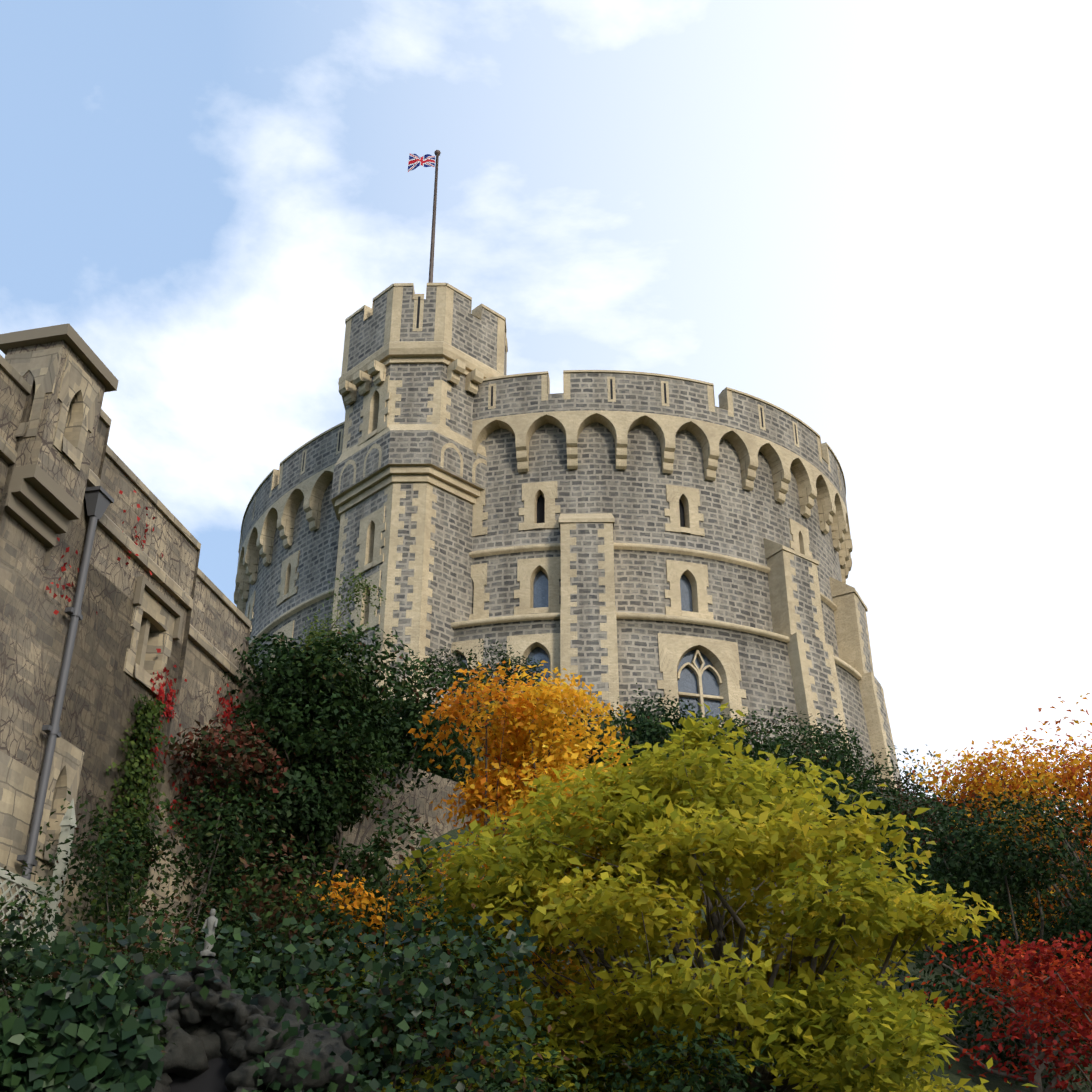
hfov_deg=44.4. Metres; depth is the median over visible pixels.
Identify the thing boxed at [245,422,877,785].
round tower drum
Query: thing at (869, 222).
sky
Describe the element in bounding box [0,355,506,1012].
building walls
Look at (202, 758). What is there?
shrub
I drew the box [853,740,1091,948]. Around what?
dark shrubs
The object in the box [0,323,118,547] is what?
lookout turret
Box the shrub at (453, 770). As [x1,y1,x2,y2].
[306,697,468,781]
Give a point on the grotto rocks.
(214, 1024)
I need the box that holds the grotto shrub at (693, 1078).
[437,985,776,1091]
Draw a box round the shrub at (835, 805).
[727,765,902,879]
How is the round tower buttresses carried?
attached to the round tower drum
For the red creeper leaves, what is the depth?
21.16 m
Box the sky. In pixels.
[0,0,1091,846]
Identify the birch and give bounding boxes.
[259,567,385,685]
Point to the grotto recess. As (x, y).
(212, 1077)
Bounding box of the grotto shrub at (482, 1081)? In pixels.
[395,1075,509,1091]
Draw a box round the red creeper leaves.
[45,490,245,847]
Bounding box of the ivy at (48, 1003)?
[0,941,166,1091]
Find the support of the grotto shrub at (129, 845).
on the terrain at (964, 1064)
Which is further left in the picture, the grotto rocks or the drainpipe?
the drainpipe
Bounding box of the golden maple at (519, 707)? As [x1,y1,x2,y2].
[297,658,678,1075]
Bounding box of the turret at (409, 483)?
[331,283,507,744]
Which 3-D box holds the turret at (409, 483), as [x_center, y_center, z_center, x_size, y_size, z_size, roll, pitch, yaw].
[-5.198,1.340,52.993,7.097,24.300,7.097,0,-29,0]
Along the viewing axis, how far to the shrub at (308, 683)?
23.67 m
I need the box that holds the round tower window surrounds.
[246,481,812,730]
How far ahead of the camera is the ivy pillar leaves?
19.78 m
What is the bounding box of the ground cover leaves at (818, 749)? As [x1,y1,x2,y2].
[374,683,1091,1091]
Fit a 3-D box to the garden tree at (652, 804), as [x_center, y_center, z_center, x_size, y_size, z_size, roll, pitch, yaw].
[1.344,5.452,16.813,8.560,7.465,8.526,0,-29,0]
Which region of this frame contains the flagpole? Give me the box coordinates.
[428,150,440,282]
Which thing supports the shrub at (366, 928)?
on the terrain at (964, 1064)
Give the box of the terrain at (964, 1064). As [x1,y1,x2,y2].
[364,744,1091,1091]
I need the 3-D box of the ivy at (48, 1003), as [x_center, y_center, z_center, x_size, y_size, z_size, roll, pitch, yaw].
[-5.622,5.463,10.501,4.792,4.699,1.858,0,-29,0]
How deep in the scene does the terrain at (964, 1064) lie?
24.21 m
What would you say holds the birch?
on the terrain at (964, 1064)
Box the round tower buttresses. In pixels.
[559,513,902,792]
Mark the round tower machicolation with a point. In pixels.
(813, 482)
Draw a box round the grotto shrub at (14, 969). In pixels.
[0,861,264,1056]
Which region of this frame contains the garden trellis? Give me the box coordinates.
[0,799,76,1018]
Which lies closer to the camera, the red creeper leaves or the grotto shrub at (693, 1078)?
the grotto shrub at (693, 1078)
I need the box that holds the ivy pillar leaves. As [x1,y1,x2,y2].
[67,694,167,1014]
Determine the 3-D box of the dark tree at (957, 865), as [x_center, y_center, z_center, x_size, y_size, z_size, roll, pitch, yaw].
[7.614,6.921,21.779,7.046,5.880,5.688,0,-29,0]
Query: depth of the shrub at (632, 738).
29.79 m
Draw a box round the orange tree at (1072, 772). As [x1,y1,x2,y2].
[903,693,1091,1046]
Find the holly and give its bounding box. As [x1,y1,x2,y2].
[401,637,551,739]
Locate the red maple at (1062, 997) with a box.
[904,930,1091,1091]
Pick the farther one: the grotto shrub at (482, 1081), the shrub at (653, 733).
the shrub at (653, 733)
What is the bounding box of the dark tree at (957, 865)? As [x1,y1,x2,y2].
[806,771,1091,1091]
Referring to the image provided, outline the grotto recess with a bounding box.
[168,1058,233,1091]
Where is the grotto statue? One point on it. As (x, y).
(211, 922)
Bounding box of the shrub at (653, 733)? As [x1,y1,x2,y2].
[600,690,782,772]
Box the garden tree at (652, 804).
[312,702,1036,1091]
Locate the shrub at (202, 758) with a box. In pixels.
[162,715,332,976]
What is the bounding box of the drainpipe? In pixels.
[2,486,113,997]
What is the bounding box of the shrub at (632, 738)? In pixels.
[480,698,654,814]
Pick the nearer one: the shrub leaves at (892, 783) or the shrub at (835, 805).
the shrub at (835, 805)
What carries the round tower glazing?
in the round tower window surrounds
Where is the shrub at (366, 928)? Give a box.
[204,872,457,1091]
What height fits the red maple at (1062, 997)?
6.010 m
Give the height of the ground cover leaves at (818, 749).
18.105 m
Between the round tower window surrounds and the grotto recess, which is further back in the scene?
the round tower window surrounds
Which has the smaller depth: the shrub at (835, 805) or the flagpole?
the shrub at (835, 805)
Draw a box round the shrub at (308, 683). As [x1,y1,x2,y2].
[218,619,504,935]
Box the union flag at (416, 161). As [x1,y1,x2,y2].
[408,154,434,171]
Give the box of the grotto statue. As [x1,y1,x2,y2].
[200,909,217,958]
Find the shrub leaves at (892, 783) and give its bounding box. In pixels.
[755,749,956,800]
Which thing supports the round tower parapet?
on the round tower machicolation
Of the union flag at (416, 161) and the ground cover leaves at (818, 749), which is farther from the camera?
the union flag at (416, 161)
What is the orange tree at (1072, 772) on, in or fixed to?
on the terrain at (964, 1064)
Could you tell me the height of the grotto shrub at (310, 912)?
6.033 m
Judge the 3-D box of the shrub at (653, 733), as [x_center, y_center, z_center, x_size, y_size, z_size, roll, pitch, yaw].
[3.350,5.319,32.853,5.290,2.603,5.394,0,-29,0]
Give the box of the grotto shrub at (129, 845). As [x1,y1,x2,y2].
[0,773,289,1027]
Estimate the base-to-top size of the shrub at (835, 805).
3.332 m
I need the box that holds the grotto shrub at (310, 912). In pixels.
[225,802,517,1091]
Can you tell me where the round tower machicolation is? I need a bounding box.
[234,410,852,614]
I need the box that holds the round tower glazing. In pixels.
[459,495,722,722]
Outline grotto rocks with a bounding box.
[135,958,358,1091]
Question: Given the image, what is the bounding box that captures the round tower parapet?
[238,370,847,558]
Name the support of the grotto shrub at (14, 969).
on the terrain at (964, 1064)
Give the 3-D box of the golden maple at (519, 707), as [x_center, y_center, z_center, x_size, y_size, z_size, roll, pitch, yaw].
[-0.856,5.160,20.320,6.006,7.075,7.774,0,-29,0]
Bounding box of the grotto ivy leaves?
[0,911,542,1091]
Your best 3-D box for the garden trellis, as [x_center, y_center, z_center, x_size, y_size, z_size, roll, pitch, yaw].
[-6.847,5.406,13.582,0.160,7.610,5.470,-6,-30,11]

